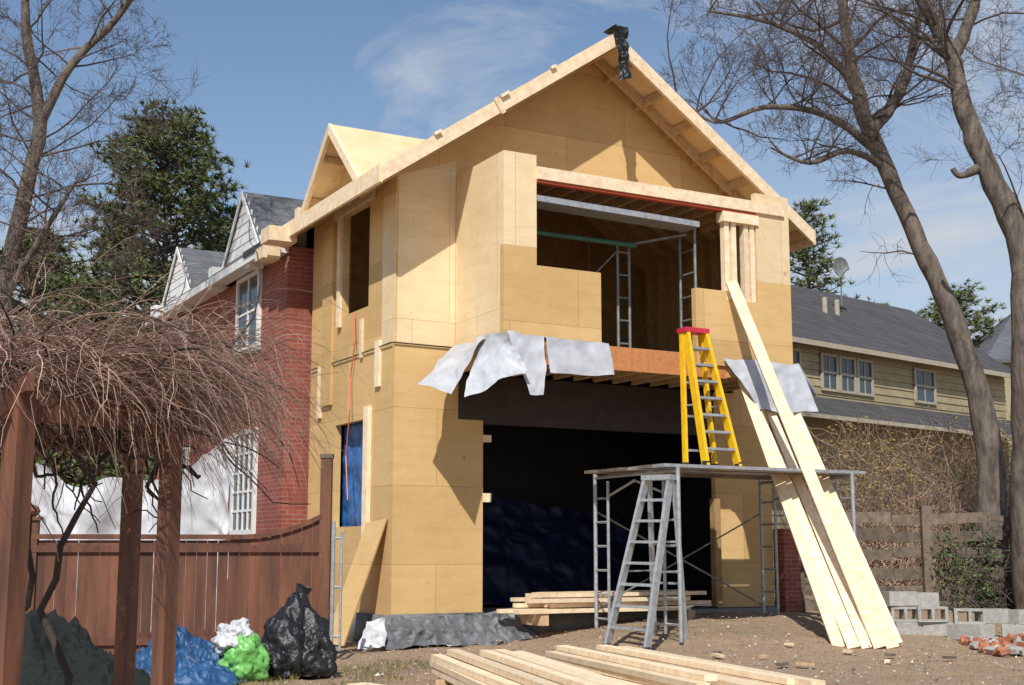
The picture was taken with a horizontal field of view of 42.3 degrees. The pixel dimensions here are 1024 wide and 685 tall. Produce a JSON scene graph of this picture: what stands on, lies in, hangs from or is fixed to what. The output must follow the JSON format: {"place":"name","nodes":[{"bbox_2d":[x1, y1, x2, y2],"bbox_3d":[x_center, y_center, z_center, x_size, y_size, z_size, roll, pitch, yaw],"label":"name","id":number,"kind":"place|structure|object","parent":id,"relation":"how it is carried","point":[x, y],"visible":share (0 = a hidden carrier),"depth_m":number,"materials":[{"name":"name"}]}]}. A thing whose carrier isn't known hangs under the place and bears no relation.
{"place":"outdoors","nodes":[
{"label":"outdoors","id":0,"kind":"place"},
{"bbox_2d":[0,0,1023,464],"label":"sky","id":1,"kind":"structure","parent":0,"point":[278,72],"materials":[{"name":"blue"}]},
{"bbox_2d":[106,585,1023,684],"bbox_3d":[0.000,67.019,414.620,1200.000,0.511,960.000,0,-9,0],"label":"ground","id":2,"kind":"structure","parent":0,"point":[731,641],"depth_m":19.92,"materials":[{"name":"brown soil"}]},
{"bbox_2d":[0,224,133,477],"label":"pine tree","id":3,"kind":"object","parent":2,"relation":"on","point":[57,279],"visible":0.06,"depth_m":48.51,"materials":[{"name":"green plant"}]},
{"bbox_2d":[0,270,150,486],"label":"pine tree","id":4,"kind":"object","parent":2,"relation":"on","point":[88,289],"visible":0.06,"depth_m":46.27,"materials":[{"name":"green plant"}]},
{"bbox_2d":[21,609,150,684],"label":"dark tarp heap","id":5,"kind":"object","parent":2,"relation":"on","point":[89,662],"visible":0.66,"depth_m":14.93,"materials":[{"name":"grey plastic"}]},
{"bbox_2d":[36,450,154,486],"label":"hedge","id":6,"kind":"object","parent":2,"relation":"on","point":[98,477],"visible":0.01,"depth_m":43.59,"materials":[{"name":"green plant"}]},
{"bbox_2d":[0,0,207,344],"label":"bare tree","id":7,"kind":"object","parent":2,"relation":"on","point":[11,274],"visible":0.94,"depth_m":24.79,"materials":[{"name":"brown plant"}]},
{"bbox_2d":[0,371,220,684],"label":"pergola","id":8,"kind":"object","parent":2,"relation":"on","point":[18,437],"visible":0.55,"depth_m":9.21,"materials":[{"name":"brown wood"}]},
{"bbox_2d":[31,438,233,634],"bbox_3d":[-7.648,3.433,23.672,5.301,3.536,1.700,0,-9,0],"label":"white plastic sheet","id":9,"kind":"object","parent":2,"relation":"on","point":[208,520],"visible":0.23,"depth_m":23.87,"materials":[{"name":"white plastic"}]},
{"bbox_2d":[33,97,251,473],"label":"pine tree","id":10,"kind":"object","parent":2,"relation":"on","point":[200,200],"visible":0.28,"depth_m":52.51,"materials":[{"name":"green plant"}]},
{"bbox_2d":[25,505,322,653],"bbox_3d":[-6.037,3.410,18.880,6.628,2.170,0.240,2,-9,-9],"label":"wooden fence","id":11,"kind":"object","parent":2,"relation":"on","point":[90,593],"visible":0.54,"depth_m":19.06,"materials":[{"name":"brown wood"}]},
{"bbox_2d":[0,219,364,684],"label":"pergola vine","id":12,"kind":"object","parent":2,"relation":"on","point":[149,371],"visible":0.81,"depth_m":9.24,"materials":[{"name":"brown plant"}]},
{"bbox_2d":[135,623,246,684],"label":"blue tarp heap","id":13,"kind":"object","parent":2,"relation":"on","point":[197,660],"visible":0.53,"depth_m":15.41,"materials":[{"name":"blue plastic"}]},
{"bbox_2d":[201,203,237,251],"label":"pine tree","id":14,"kind":"object","parent":2,"relation":"on","point":[226,208],"visible":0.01,"depth_m":54.86,"materials":[{"name":"green plant"}]},
{"bbox_2d":[211,617,269,679],"bbox_3d":[-3.244,3.653,15.823,0.740,0.723,0.578,0,-9,0],"label":"green white bag","id":15,"kind":"object","parent":2,"relation":"on","point":[238,644],"visible":0.92,"depth_m":15.65,"materials":[{"name":"plastic"}]},
{"bbox_2d":[261,583,337,677],"bbox_3d":[-2.736,3.558,16.468,1.132,1.117,0.923,4,-10,-25],"label":"garbage bag","id":16,"kind":"object","parent":2,"relation":"on","point":[296,640],"visible":0.88,"depth_m":16.20,"materials":[{"name":"black plastic"}]},
{"bbox_2d":[317,454,333,633],"bbox_3d":[-2.750,3.115,19.473,0.190,2.940,0.190,0,-9,0],"label":"fence post","id":17,"kind":"object","parent":2,"relation":"on","point":[325,536],"visible":0.71,"depth_m":19.45,"materials":[{"name":"brown wood"}]},
{"bbox_2d":[233,657,429,684],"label":"grass","id":18,"kind":"structure","parent":2,"relation":"on","point":[363,670],"depth_m":16.49,"materials":[{"name":"brown plant"}]},
{"bbox_2d":[329,521,342,650],"bbox_3d":[-2.544,3.569,19.178,0.171,1.950,0.059,0,-9,0],"label":"ladder","id":19,"kind":"object","parent":2,"relation":"on","point":[333,587],"visible":0.92,"depth_m":19.17,"materials":[{"name":"metal"}]},
{"bbox_2d":[329,519,387,645],"bbox_3d":[-2.581,3.950,21.906,0.790,2.050,0.760,5,-10,-29],"label":"leaning osb sheet","id":20,"kind":"object","parent":2,"relation":"on","point":[358,573],"visible":0.86,"depth_m":21.87,"materials":[{"name":"beige wood"}]},
{"bbox_2d":[157,246,801,618],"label":"walls","id":21,"kind":"structure","parent":2,"relation":"on","point":[292,268],"depth_m":25.89,"materials":[{"name":"red brick"}]},
{"bbox_2d":[169,268,262,533],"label":"windows","id":22,"kind":"structure","parent":21,"relation":"attached to","point":[244,511],"depth_m":27.44,"materials":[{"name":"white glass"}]},
{"bbox_2d":[144,191,313,327],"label":"roof","id":23,"kind":"structure","parent":21,"relation":"on","point":[261,211],"depth_m":28.75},
{"bbox_2d":[430,649,632,684],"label":"lumber pile","id":24,"kind":"object","parent":2,"relation":"on","point":[492,667],"visible":1,"depth_m":13.72,"materials":[{"name":"beige wood"}]},
{"bbox_2d":[255,22,818,649],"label":"house under construction","id":25,"kind":"structure","parent":2,"relation":"on","point":[493,390],"depth_m":23.93,"materials":[{"name":"brown wood"}]},
{"bbox_2d":[537,195,699,347],"bbox_3d":[1.561,-1.043,23.265,3.468,2.420,1.389,5,-10,-29],"label":"bay scaffold","id":26,"kind":"object","parent":25,"relation":"on","point":[679,225],"visible":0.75,"depth_m":23.41,"materials":[{"name":"metal"}]},
{"bbox_2d":[497,590,710,625],"bbox_3d":[1.590,4.608,23.076,4.160,0.518,1.168,5,-10,-29],"label":"garage lumber stack","id":27,"kind":"object","parent":2,"relation":"on","point":[535,608],"visible":0.75,"depth_m":22.49,"materials":[{"name":"beige wood"}]},
{"bbox_2d":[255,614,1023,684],"bbox_3d":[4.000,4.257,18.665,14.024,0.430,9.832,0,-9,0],"label":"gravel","id":28,"kind":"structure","parent":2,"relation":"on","point":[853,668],"depth_m":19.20,"materials":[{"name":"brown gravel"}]},
{"bbox_2d":[602,474,688,649],"bbox_3d":[2.114,3.377,20.397,0.822,2.672,1.392,-8,-12,41],"label":"aluminium stepladder","id":29,"kind":"object","parent":2,"relation":"on","point":[653,563],"visible":0.81,"depth_m":20.33,"materials":[{"name":"metal"}]},
{"bbox_2d":[347,643,956,684],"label":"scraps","id":30,"kind":"object","parent":2,"relation":"on","point":[717,654],"visible":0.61,"depth_m":18.67,"materials":[{"name":"grey wood"}]},
{"bbox_2d":[543,644,825,684],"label":"lumber pile","id":31,"kind":"object","parent":2,"relation":"on","point":[634,665],"visible":0.91,"depth_m":14.08,"materials":[{"name":"beige wood"}]},
{"bbox_2d":[584,463,864,641],"bbox_3d":[3.628,3.537,22.344,4.377,2.715,2.469,5,-10,-29],"label":"scaffold","id":32,"kind":"object","parent":2,"relation":"on","point":[759,474],"visible":0.69,"depth_m":22.24,"materials":[{"name":"metal"}]},
{"bbox_2d":[677,327,741,465],"bbox_3d":[3.191,0.897,21.742,0.790,2.349,0.797,5,-10,-29],"label":"yellow stepladder","id":33,"kind":"object","parent":32,"relation":"on","point":[704,349],"visible":0.91,"depth_m":21.76,"materials":[{"name":"metal"}]},
{"bbox_2d":[726,280,902,648],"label":"leaning planks","id":34,"kind":"object","parent":2,"relation":"on","point":[840,616],"visible":0.8,"depth_m":21.63,"materials":[{"name":"beige wood"}]},
{"bbox_2d":[789,195,860,298],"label":"pine tree","id":35,"kind":"object","parent":2,"relation":"on","point":[811,272],"visible":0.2,"depth_m":58.95,"materials":[{"name":"green plant"}]},
{"bbox_2d":[651,0,1022,601],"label":"bare tree","id":36,"kind":"object","parent":2,"relation":"on","point":[991,469],"visible":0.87,"depth_m":27.52,"materials":[{"name":"brown plant"}]},
{"bbox_2d":[732,0,1023,608],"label":"bare tree","id":37,"kind":"object","parent":2,"relation":"on","point":[1003,199],"visible":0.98,"depth_m":25.64,"materials":[{"name":"brown plant"}]},
{"bbox_2d":[769,342,1009,590],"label":"walls","id":38,"kind":"structure","parent":2,"relation":"on","point":[893,378],"depth_m":43.50,"materials":[{"name":"yellow wood"}]},
{"bbox_2d":[793,348,936,404],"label":"windows","id":39,"kind":"structure","parent":38,"relation":"attached to","point":[846,375],"depth_m":42.28,"materials":[{"name":"white glass"}]},
{"bbox_2d":[776,285,1011,438],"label":"roof","id":40,"kind":"structure","parent":38,"relation":"on","point":[825,319],"depth_m":44.62,"materials":[{"name":"grey"}]},
{"bbox_2d":[833,257,848,305],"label":"satellite dish","id":41,"kind":"object","parent":40,"relation":"on","point":[840,267],"visible":1,"depth_m":46.16,"materials":[{"name":"metal"}]},
{"bbox_2d":[771,392,1011,598],"bbox_3d":[11.996,3.569,29.165,17.070,5.177,8.340,0,-9,0],"label":"spring bush","id":42,"kind":"object","parent":2,"relation":"on","point":[906,562],"visible":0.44,"depth_m":28.73,"materials":[{"name":"brown plant"}]},
{"bbox_2d":[800,506,1015,611],"bbox_3d":[9.341,4.415,25.956,7.682,2.400,0.215,0,-9,0],"label":"grey board fence","id":43,"kind":"object","parent":2,"relation":"on","point":[925,519],"visible":0.46,"depth_m":26.06,"materials":[{"name":"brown wood"}]},
{"bbox_2d":[880,494,1023,612],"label":"ivy bush","id":44,"kind":"object","parent":2,"relation":"on","point":[1001,603],"visible":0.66,"depth_m":25.73,"materials":[{"name":"green plant"}]},
{"bbox_2d":[882,591,1023,639],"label":"concrete blocks","id":45,"kind":"object","parent":2,"relation":"on","point":[980,626],"depth_m":22.00,"materials":[{"name":"grey concrete"}]},
{"bbox_2d":[916,278,1006,347],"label":"pine tree","id":46,"kind":"object","parent":2,"relation":"on","point":[976,323],"visible":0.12,"depth_m":66.38,"materials":[{"name":"green plant"}]},
{"bbox_2d":[958,633,1023,656],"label":"brick rubble","id":47,"kind":"object","parent":2,"relation":"on","point":[1010,643],"visible":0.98,"depth_m":20.36,"materials":[{"name":"brick"}]},
{"bbox_2d":[973,314,1012,473],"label":"grey roof house","id":48,"kind":"structure","parent":2,"relation":"on","point":[997,346],"depth_m":61.85,"materials":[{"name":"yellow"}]}
]}

